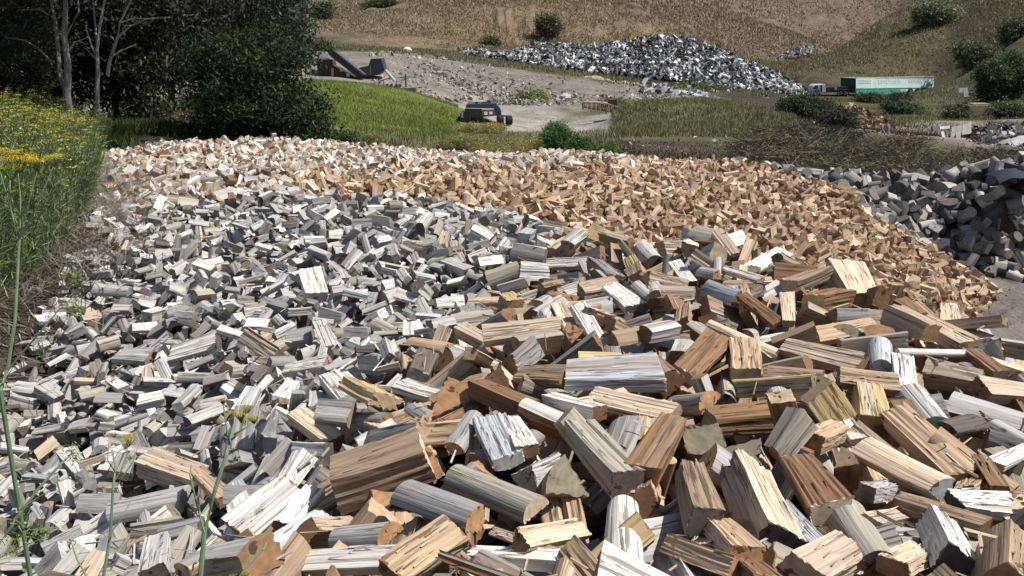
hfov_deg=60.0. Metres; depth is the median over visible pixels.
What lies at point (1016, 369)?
split log
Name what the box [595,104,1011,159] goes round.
dry litter grass
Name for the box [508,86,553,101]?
bush
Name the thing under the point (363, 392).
split log
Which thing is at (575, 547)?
split log
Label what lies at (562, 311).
split log
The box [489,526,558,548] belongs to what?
split log
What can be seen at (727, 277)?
split log
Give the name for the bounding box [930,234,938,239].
log round
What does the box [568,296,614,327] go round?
split log
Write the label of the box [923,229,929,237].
log round
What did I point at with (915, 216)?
log round
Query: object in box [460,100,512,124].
screening machine
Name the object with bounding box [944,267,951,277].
firewood piece
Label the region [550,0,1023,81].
ridge grass
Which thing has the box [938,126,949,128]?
leaning slab
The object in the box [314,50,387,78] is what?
crushing plant
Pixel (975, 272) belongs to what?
firewood piece
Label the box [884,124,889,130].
blue drum
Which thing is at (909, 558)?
split log
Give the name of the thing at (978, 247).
log round
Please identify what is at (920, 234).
log round
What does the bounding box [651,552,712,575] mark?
split log
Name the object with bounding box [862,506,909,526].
split log
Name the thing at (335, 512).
split log
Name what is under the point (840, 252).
firewood piece
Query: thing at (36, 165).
yellow flowering weed
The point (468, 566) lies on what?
split log
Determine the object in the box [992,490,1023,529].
split log
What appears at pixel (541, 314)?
split log
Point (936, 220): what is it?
log round
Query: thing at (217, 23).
evergreen tree
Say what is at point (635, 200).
tan firewood heap
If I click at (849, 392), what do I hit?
split log
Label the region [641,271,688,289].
split log
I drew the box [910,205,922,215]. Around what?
log round
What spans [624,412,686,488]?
split log
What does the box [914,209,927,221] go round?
log round
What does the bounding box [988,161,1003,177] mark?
log round
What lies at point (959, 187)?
log round
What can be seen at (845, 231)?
firewood piece
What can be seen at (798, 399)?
split log
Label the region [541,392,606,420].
split log
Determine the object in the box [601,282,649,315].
split log
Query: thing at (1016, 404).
split log
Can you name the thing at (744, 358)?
split log
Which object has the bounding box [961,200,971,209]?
log round
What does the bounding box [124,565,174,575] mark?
split log
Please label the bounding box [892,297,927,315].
split log
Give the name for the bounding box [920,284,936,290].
firewood piece
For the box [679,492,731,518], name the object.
split log
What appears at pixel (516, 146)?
bush
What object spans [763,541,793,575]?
split log
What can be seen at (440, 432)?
split log
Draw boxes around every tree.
[0,0,87,119]
[0,0,89,112]
[9,0,122,116]
[44,0,207,123]
[83,0,249,127]
[120,0,257,107]
[163,14,348,140]
[177,0,315,67]
[232,0,330,78]
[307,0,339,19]
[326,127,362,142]
[354,0,398,9]
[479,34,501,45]
[965,44,1023,102]
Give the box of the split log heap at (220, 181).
[0,133,1023,575]
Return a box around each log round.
[831,179,849,186]
[857,193,865,203]
[859,190,869,202]
[864,187,878,199]
[867,181,880,187]
[869,205,876,214]
[871,200,882,204]
[875,187,888,199]
[876,213,888,222]
[880,192,896,203]
[880,206,891,212]
[886,201,901,215]
[888,214,896,224]
[894,201,908,216]
[897,215,909,223]
[897,224,909,232]
[902,183,915,199]
[905,219,919,232]
[908,213,919,220]
[909,200,916,207]
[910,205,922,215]
[911,181,919,187]
[911,190,918,202]
[914,168,927,175]
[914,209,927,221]
[914,219,923,225]
[915,231,925,238]
[916,184,928,192]
[916,196,931,208]
[917,237,929,243]
[918,220,935,229]
[923,205,931,211]
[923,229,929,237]
[927,172,942,185]
[927,212,935,219]
[928,217,942,224]
[928,222,942,237]
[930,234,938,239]
[931,198,937,204]
[933,182,956,192]
[933,225,945,235]
[934,189,954,200]
[936,243,948,253]
[937,207,956,224]
[938,238,949,247]
[939,196,957,210]
[942,236,954,248]
[945,232,964,241]
[948,247,955,258]
[950,229,959,236]
[952,202,962,209]
[953,259,969,265]
[954,182,964,192]
[955,192,961,201]
[956,207,976,222]
[956,229,976,251]
[958,185,968,201]
[958,225,971,232]
[960,167,967,177]
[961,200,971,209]
[964,179,972,185]
[966,179,981,189]
[966,253,979,266]
[967,166,982,180]
[967,224,981,242]
[969,220,983,231]
[969,242,984,254]
[970,181,980,190]
[973,188,984,200]
[975,260,989,267]
[976,193,993,208]
[977,240,993,254]
[977,256,993,263]
[978,217,991,234]
[978,264,987,273]
[981,183,993,193]
[982,166,987,180]
[983,194,993,202]
[984,265,998,276]
[985,171,997,184]
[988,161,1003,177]
[988,185,1005,199]
[989,156,999,161]
[989,185,1007,191]
[991,239,1014,253]
[991,256,1007,271]
[992,231,1003,241]
[994,178,1009,186]
[995,248,1013,258]
[999,161,1018,168]
[1004,157,1013,162]
[1005,269,1023,282]
[1006,168,1019,184]
[1006,195,1023,210]
[1007,213,1017,220]
[1007,231,1022,242]
[1007,261,1020,270]
[1012,250,1023,268]
[1013,151,1023,162]
[1018,155,1023,164]
[1018,163,1023,170]
[1018,219,1023,228]
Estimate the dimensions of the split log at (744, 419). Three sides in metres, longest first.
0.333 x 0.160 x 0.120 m
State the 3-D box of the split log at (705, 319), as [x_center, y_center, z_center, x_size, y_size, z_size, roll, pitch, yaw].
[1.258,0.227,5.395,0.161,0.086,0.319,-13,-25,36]
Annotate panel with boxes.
[931,126,939,131]
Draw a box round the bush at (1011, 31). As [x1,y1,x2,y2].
[992,14,1023,48]
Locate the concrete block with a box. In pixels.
[963,103,991,115]
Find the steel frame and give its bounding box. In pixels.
[371,69,417,91]
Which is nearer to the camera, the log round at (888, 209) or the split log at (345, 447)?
the split log at (345, 447)
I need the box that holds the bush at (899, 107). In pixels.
[876,97,927,115]
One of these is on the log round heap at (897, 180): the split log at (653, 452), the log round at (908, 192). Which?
the log round at (908, 192)
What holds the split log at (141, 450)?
on the split log heap at (220, 181)
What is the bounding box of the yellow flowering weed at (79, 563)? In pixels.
[68,535,86,575]
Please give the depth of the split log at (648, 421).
3.58 m
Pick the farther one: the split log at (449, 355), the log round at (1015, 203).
the log round at (1015, 203)
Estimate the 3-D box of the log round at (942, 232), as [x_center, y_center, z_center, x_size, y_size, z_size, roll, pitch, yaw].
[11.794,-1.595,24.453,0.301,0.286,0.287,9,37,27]
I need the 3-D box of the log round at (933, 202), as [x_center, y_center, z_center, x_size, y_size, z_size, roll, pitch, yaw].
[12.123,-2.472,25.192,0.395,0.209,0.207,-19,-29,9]
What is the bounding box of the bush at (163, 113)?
[140,99,181,120]
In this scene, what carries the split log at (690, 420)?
on the split log at (674, 472)
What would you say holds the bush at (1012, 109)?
on the ground at (584, 120)
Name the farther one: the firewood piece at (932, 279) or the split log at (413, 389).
the firewood piece at (932, 279)
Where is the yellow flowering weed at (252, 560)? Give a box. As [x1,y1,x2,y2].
[229,540,269,575]
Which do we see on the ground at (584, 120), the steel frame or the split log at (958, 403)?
the steel frame
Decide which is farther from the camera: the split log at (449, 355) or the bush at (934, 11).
the bush at (934, 11)
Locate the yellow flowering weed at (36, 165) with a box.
[0,147,84,575]
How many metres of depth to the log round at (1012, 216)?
23.90 m
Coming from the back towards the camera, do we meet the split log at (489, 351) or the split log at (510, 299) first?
the split log at (510, 299)
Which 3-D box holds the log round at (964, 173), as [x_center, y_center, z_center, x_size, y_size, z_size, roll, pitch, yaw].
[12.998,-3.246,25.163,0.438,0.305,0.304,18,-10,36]
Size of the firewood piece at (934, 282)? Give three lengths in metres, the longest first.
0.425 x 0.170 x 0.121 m
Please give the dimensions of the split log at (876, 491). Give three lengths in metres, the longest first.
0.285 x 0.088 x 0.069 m
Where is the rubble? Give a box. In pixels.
[369,50,687,106]
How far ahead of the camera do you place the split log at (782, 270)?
6.13 m
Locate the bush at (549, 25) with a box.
[531,11,567,39]
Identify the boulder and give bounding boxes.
[559,93,570,100]
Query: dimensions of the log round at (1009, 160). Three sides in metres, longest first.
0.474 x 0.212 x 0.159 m
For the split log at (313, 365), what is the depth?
5.83 m
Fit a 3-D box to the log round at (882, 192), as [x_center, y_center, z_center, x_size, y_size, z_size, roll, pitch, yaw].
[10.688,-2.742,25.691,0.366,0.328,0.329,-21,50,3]
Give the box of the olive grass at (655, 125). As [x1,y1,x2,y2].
[332,38,1023,152]
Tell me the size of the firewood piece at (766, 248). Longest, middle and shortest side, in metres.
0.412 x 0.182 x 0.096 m
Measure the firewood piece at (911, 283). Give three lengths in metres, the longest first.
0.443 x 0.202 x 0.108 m
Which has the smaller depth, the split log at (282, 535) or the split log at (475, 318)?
the split log at (282, 535)
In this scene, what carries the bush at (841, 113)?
on the ground at (584, 120)
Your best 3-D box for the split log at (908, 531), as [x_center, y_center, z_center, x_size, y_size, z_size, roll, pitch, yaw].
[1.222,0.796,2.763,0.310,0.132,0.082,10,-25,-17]
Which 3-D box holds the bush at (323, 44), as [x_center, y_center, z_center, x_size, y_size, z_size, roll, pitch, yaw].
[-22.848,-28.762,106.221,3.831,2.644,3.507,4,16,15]
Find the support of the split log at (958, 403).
on the split log heap at (220, 181)
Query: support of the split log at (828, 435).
on the split log heap at (220, 181)
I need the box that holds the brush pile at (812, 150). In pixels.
[723,115,1023,174]
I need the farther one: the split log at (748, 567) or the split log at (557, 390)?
the split log at (557, 390)
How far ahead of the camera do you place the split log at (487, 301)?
6.84 m
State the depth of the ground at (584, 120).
103.46 m
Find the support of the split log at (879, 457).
on the split log at (866, 473)
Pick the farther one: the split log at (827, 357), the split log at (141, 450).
the split log at (141, 450)
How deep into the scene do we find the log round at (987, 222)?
24.11 m
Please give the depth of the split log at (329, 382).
5.18 m
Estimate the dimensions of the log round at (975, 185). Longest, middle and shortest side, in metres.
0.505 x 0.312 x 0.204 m
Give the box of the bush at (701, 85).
[665,79,736,92]
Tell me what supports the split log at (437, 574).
on the split log heap at (220, 181)
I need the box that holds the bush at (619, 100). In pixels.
[594,94,626,106]
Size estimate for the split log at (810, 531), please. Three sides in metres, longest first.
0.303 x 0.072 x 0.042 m
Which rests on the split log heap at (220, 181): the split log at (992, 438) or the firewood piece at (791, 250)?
the split log at (992, 438)
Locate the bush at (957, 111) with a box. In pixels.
[939,102,976,118]
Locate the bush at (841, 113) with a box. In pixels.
[815,105,865,128]
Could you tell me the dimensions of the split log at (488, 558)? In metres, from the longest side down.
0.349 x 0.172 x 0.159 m
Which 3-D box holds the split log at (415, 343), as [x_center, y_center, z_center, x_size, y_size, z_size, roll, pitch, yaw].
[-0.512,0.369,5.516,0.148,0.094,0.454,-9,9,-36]
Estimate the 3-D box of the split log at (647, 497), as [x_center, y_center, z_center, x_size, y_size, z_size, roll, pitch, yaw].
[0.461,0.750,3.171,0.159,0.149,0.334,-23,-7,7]
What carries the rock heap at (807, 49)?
on the ground at (584, 120)
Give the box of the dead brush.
[769,113,878,144]
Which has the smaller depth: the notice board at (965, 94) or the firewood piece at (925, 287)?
the firewood piece at (925, 287)
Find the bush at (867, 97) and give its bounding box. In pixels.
[847,89,883,103]
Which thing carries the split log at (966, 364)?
on the split log heap at (220, 181)
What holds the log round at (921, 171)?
on the log round heap at (897, 180)
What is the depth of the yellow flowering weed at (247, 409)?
1.58 m
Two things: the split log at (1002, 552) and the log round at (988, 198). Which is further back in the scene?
the log round at (988, 198)
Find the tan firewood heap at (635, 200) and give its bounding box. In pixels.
[279,151,1002,317]
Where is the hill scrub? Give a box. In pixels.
[308,0,912,76]
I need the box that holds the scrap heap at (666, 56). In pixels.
[457,32,809,94]
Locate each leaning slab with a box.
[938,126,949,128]
[950,125,961,137]
[961,122,971,134]
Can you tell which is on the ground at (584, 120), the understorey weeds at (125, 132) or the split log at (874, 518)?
the understorey weeds at (125, 132)
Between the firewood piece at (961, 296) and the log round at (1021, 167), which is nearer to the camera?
the firewood piece at (961, 296)
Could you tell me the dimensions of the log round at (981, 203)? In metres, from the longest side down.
0.382 x 0.326 x 0.325 m
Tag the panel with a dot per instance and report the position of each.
(935, 129)
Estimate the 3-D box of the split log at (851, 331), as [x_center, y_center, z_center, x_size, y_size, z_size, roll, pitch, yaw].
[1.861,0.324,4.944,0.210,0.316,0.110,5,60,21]
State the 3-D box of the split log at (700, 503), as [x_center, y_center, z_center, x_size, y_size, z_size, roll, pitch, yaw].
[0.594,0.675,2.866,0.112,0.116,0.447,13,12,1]
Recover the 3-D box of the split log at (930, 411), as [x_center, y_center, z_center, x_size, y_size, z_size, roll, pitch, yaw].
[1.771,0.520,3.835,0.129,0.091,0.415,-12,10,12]
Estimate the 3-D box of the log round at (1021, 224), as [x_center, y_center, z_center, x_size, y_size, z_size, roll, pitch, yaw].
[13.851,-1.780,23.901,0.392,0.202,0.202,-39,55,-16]
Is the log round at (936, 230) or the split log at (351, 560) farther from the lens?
the log round at (936, 230)
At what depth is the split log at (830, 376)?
4.13 m
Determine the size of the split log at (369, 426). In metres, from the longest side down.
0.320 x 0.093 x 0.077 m
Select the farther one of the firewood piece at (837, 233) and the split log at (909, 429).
the firewood piece at (837, 233)
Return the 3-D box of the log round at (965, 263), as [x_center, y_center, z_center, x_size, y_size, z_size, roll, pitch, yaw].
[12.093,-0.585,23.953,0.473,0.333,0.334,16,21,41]
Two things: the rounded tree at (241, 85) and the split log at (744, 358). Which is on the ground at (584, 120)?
the rounded tree at (241, 85)
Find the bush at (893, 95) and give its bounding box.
[880,91,913,102]
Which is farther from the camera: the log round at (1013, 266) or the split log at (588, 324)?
the log round at (1013, 266)
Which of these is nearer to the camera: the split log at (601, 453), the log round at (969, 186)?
the split log at (601, 453)
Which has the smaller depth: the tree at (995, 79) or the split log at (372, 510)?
the split log at (372, 510)
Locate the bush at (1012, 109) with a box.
[984,96,1023,118]
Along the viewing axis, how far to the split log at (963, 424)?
3.59 m
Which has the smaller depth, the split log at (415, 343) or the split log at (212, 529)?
the split log at (212, 529)
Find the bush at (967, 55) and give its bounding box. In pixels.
[943,36,998,75]
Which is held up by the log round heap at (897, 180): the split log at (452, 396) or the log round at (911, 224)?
the log round at (911, 224)
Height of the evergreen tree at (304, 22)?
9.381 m
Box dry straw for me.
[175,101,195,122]
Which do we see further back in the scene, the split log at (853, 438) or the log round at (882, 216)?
the log round at (882, 216)
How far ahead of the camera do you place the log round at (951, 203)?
24.78 m
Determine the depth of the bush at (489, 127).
48.99 m
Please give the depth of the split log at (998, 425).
3.73 m
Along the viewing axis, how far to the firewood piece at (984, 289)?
19.94 m
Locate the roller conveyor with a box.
[582,98,619,114]
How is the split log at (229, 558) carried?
on the split log heap at (220, 181)
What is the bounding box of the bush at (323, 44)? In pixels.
[311,37,338,50]
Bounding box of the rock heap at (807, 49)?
[774,44,817,61]
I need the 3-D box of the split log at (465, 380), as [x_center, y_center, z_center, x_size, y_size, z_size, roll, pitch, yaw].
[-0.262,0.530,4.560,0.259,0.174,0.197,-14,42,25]
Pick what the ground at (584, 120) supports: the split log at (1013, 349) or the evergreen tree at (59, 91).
the evergreen tree at (59, 91)
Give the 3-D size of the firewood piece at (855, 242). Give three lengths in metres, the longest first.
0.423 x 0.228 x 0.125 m
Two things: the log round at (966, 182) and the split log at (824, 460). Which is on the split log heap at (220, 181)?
the split log at (824, 460)
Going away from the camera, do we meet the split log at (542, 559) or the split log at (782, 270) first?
the split log at (542, 559)
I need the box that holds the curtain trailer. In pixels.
[841,76,933,93]
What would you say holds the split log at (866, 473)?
on the split log heap at (220, 181)
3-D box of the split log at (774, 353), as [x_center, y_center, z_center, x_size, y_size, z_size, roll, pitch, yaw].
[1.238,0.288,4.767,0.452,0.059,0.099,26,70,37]
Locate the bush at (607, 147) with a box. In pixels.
[590,139,624,154]
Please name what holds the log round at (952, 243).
on the log round at (944, 241)
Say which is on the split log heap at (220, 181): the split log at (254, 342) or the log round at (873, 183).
the split log at (254, 342)
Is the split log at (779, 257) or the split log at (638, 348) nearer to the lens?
the split log at (638, 348)
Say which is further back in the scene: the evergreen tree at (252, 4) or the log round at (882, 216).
the evergreen tree at (252, 4)
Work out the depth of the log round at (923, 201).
25.12 m
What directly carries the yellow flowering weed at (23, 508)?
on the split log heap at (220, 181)
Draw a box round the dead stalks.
[0,149,190,428]
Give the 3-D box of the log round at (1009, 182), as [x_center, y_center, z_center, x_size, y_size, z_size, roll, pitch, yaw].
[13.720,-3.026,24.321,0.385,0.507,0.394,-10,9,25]
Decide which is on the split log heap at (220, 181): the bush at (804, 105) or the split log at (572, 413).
the split log at (572, 413)
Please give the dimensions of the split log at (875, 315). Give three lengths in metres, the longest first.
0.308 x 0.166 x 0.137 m
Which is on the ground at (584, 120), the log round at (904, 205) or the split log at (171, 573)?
the log round at (904, 205)
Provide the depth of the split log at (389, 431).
3.71 m
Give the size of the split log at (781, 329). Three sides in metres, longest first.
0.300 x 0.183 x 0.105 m
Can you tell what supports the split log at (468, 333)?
on the split log at (489, 351)
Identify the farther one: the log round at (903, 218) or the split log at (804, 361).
the log round at (903, 218)
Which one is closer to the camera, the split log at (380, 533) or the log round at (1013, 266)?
the split log at (380, 533)
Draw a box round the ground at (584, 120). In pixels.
[0,0,1023,575]
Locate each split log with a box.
[80,510,113,543]
[91,283,133,296]
[99,565,120,575]
[106,485,190,524]
[110,347,156,365]
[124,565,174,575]
[125,445,152,455]
[133,447,209,494]
[137,531,172,575]
[167,330,221,362]
[174,534,216,575]
[182,403,226,426]
[189,465,226,508]
[194,511,226,542]
[194,537,225,575]
[198,531,284,575]
[221,472,299,534]
[235,326,286,361]
[258,296,293,316]
[270,379,299,404]
[272,484,325,529]
[273,507,331,548]
[276,448,317,486]
[281,354,331,377]
[286,407,345,449]
[296,515,354,548]
[299,266,328,301]
[301,544,395,575]
[312,319,339,355]
[315,479,337,512]
[319,367,356,401]
[328,425,436,514]
[328,521,403,547]
[329,507,350,516]
[338,375,402,410]
[339,444,354,452]
[344,412,393,430]
[348,497,402,544]
[350,489,392,514]
[363,422,386,432]
[369,421,431,442]
[371,516,426,575]
[378,514,469,575]
[389,479,484,533]
[391,378,440,401]
[392,400,434,424]
[404,337,454,354]
[406,347,438,382]
[411,460,496,523]
[423,311,464,338]
[423,419,476,446]
[425,352,480,402]
[425,445,445,478]
[425,572,451,575]
[431,377,474,420]
[431,418,448,457]
[433,346,490,376]
[434,372,485,402]
[436,401,493,420]
[437,549,514,575]
[439,257,475,276]
[444,410,482,455]
[444,464,548,523]
[448,309,493,343]
[451,344,501,370]
[454,321,507,361]
[458,531,475,573]
[465,436,489,521]
[465,545,559,572]
[466,296,503,307]
[467,379,539,415]
[468,429,546,472]
[472,412,524,470]
[472,547,533,575]
[475,342,495,357]
[481,316,560,346]
[484,365,516,389]
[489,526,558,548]
[497,513,534,531]
[500,291,524,308]
[500,489,530,531]
[501,335,544,374]
[503,344,553,364]
[504,414,539,457]
[509,330,563,354]
[510,518,591,553]
[511,452,561,490]
[512,361,565,389]
[515,374,546,402]
[515,455,540,471]
[517,398,565,442]
[524,295,568,319]
[531,454,588,499]
[533,310,546,318]
[540,496,588,548]
[541,388,578,403]
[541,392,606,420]
[546,257,587,270]
[547,236,579,257]
[549,291,578,300]
[550,302,577,333]
[554,407,595,481]
[554,535,597,575]
[561,322,583,353]
[564,353,666,392]
[564,419,646,498]
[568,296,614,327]
[569,301,602,337]
[574,387,628,420]
[577,276,618,307]
[584,306,615,329]
[585,538,601,550]
[587,257,625,282]
[589,386,682,417]
[599,307,626,321]
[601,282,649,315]
[604,495,644,562]
[604,513,698,565]
[605,242,623,270]
[605,392,640,425]
[607,415,643,453]
[621,342,660,353]
[624,313,652,326]
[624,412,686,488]
[627,479,664,518]
[632,241,660,268]
[634,398,675,457]
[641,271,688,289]
[643,348,686,398]
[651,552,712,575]
[659,498,678,516]
[659,532,740,575]
[661,352,669,360]
[666,384,715,399]
[667,339,694,365]
[668,259,697,287]
[668,391,720,415]
[668,484,676,500]
[671,462,678,480]
[673,328,729,386]
[675,301,692,329]
[675,459,725,537]
[676,423,725,464]
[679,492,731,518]
[681,415,694,426]
[685,225,716,246]
[689,241,726,277]
[691,536,713,548]
[693,415,703,424]
[698,314,740,331]
[698,443,731,495]
[699,295,743,325]
[700,279,741,306]
[701,400,773,437]
[702,275,736,283]
[704,518,765,560]
[706,320,780,361]
[720,448,806,548]
[721,370,766,379]
[723,266,764,282]
[724,438,761,461]
[727,337,765,391]
[728,373,816,399]
[733,435,772,470]
[735,284,757,328]
[735,556,781,575]
[736,292,782,329]
[740,519,771,549]
[744,246,793,273]
[752,332,783,346]
[759,394,811,415]
[762,355,812,370]
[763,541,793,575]
[765,386,786,396]
[767,365,824,383]
[770,321,820,359]
[771,253,800,266]
[773,326,794,359]
[774,262,818,288]
[777,530,864,575]
[778,266,833,291]
[778,453,852,525]
[779,291,796,327]
[779,338,868,371]
[785,499,825,542]
[794,452,833,495]
[800,377,857,447]
[801,288,856,310]
[804,419,848,454]
[816,317,876,345]
[824,370,850,403]
[825,257,875,307]
[827,499,893,573]
[830,324,862,346]
[831,447,887,510]
[835,366,901,395]
[836,331,909,356]
[839,417,866,444]
[842,420,897,481]
[844,390,898,401]
[850,381,888,436]
[851,437,955,503]
[854,569,877,575]
[856,480,902,503]
[862,284,894,309]
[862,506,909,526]
[863,325,896,357]
[865,309,913,339]
[868,336,892,371]
[874,539,930,575]
[876,520,901,547]
[880,304,942,342]
[880,402,979,488]
[884,494,966,536]
[886,436,926,497]
[888,393,950,417]
[891,352,917,386]
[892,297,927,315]
[893,491,992,538]
[895,348,966,357]
[896,383,947,428]
[896,526,919,536]
[900,536,978,551]
[908,339,944,359]
[915,504,974,575]
[922,357,984,395]
[925,314,979,349]
[929,427,1018,493]
[936,414,989,436]
[938,302,960,319]
[944,487,1016,520]
[945,315,1009,329]
[946,391,1023,438]
[948,357,966,362]
[953,475,986,489]
[957,362,974,367]
[962,347,1008,379]
[962,437,981,453]
[967,375,1023,404]
[971,454,1009,492]
[971,519,1023,575]
[981,428,1023,453]
[983,419,1023,438]
[986,443,1023,471]
[991,357,1023,374]
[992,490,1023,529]
[1001,338,1023,360]
[1001,398,1023,411]
[1005,357,1016,380]
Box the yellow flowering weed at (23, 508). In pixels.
[0,441,81,575]
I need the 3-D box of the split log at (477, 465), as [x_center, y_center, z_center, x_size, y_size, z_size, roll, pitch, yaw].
[-0.224,0.781,3.345,0.327,0.180,0.136,-44,27,1]
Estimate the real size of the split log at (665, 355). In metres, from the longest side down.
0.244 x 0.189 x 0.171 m
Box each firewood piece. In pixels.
[763,245,768,252]
[767,227,776,238]
[774,233,781,239]
[777,227,787,234]
[787,228,796,234]
[787,246,796,253]
[794,257,812,264]
[795,241,808,255]
[807,257,816,264]
[832,230,841,237]
[837,250,847,255]
[842,229,851,235]
[844,227,853,233]
[850,237,860,246]
[859,259,873,265]
[866,247,878,257]
[868,266,876,273]
[872,277,880,284]
[878,246,884,253]
[883,258,891,264]
[902,281,912,289]
[907,281,913,288]
[910,290,924,301]
[915,248,928,256]
[915,269,932,275]
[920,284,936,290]
[927,280,936,285]
[930,276,936,287]
[935,259,948,267]
[937,283,945,294]
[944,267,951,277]
[952,279,970,284]
[957,302,965,314]
[959,292,965,302]
[971,268,982,277]
[976,285,988,297]
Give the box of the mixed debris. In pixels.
[961,121,1023,146]
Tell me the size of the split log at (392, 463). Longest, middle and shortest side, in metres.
0.397 x 0.237 x 0.203 m
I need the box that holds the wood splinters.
[0,193,1023,575]
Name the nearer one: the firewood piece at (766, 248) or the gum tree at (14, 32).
the firewood piece at (766, 248)
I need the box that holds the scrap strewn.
[638,78,768,97]
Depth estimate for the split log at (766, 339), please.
5.04 m
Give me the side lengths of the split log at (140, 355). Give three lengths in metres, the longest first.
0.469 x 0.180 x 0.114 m
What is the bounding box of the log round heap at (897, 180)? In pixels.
[735,156,1023,280]
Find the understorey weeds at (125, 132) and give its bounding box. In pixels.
[94,116,318,149]
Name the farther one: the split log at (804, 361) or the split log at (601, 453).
the split log at (804, 361)
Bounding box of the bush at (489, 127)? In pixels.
[452,121,507,133]
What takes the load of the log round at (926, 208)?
on the ground at (584, 120)
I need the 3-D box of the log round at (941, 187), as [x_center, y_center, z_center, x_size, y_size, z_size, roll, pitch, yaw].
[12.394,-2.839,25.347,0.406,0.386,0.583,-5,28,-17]
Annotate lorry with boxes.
[808,84,848,95]
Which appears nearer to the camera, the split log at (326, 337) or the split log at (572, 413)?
the split log at (572, 413)
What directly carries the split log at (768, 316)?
on the split log at (749, 319)
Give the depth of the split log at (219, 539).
3.30 m
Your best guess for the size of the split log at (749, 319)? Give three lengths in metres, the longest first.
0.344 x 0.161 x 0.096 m
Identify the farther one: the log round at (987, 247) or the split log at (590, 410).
the log round at (987, 247)
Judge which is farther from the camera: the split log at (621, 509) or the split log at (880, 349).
the split log at (880, 349)
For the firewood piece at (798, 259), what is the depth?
17.42 m
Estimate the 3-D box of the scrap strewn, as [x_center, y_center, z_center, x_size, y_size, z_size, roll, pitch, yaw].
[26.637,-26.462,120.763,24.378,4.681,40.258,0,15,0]
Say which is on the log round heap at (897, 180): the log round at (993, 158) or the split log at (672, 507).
the log round at (993, 158)
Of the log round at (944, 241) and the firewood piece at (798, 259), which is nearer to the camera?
the firewood piece at (798, 259)
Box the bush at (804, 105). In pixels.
[773,91,841,119]
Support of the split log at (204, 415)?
on the split log heap at (220, 181)
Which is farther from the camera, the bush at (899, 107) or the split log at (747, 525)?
the bush at (899, 107)
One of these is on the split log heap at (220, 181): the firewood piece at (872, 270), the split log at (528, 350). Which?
the split log at (528, 350)
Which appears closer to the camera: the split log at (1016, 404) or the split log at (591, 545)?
the split log at (591, 545)
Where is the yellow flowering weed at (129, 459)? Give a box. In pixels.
[102,433,137,575]
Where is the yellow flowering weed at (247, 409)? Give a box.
[189,398,258,575]
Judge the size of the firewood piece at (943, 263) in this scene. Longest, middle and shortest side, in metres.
0.415 x 0.219 x 0.116 m
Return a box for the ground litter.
[625,102,1023,324]
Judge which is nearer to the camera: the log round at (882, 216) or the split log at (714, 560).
the split log at (714, 560)
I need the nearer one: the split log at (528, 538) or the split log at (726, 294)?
the split log at (528, 538)
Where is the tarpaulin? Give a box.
[980,168,1023,183]
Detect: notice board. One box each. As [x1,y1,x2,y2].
[958,88,967,97]
[964,92,967,101]
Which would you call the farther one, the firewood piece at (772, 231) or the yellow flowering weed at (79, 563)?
the firewood piece at (772, 231)
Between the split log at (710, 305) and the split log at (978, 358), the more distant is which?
the split log at (710, 305)
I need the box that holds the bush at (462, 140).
[428,134,492,149]
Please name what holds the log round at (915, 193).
on the log round heap at (897, 180)
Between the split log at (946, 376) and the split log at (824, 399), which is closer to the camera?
the split log at (824, 399)
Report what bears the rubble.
on the ground at (584, 120)
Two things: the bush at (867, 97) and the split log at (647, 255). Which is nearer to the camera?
the split log at (647, 255)
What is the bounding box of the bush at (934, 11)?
[907,0,965,27]
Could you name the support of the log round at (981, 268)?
on the log round heap at (897, 180)
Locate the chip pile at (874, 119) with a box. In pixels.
[833,102,896,129]
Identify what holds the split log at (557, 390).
on the split log heap at (220, 181)
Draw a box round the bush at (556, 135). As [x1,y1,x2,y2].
[536,118,595,151]
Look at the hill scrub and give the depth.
184.05 m
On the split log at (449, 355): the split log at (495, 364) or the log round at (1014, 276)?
the split log at (495, 364)
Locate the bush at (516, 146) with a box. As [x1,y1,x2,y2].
[458,135,550,152]
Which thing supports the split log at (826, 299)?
on the split log heap at (220, 181)
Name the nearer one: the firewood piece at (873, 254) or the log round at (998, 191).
the firewood piece at (873, 254)
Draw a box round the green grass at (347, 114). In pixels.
[300,77,458,138]
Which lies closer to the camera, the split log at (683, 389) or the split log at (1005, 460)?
the split log at (1005, 460)
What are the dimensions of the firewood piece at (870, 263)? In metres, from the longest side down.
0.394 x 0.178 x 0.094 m
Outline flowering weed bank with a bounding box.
[0,85,113,298]
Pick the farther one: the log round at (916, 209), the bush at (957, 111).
the bush at (957, 111)
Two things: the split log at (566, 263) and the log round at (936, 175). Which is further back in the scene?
the log round at (936, 175)
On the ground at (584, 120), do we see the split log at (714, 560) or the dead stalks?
the dead stalks
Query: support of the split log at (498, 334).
on the split log at (508, 350)
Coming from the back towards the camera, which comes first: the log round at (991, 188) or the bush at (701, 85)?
the bush at (701, 85)
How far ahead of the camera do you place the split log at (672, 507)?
3.09 m
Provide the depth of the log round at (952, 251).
23.91 m
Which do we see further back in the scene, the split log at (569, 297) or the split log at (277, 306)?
the split log at (277, 306)
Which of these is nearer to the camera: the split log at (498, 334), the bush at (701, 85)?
the split log at (498, 334)
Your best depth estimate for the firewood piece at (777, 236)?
18.08 m
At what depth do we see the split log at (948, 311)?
5.75 m
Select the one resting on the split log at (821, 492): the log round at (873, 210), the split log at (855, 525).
the split log at (855, 525)
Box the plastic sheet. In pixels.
[993,135,1023,147]
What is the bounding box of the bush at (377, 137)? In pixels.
[359,133,390,143]
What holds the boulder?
on the ground at (584, 120)
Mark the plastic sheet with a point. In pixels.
(1016, 141)
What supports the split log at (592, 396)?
on the split log heap at (220, 181)

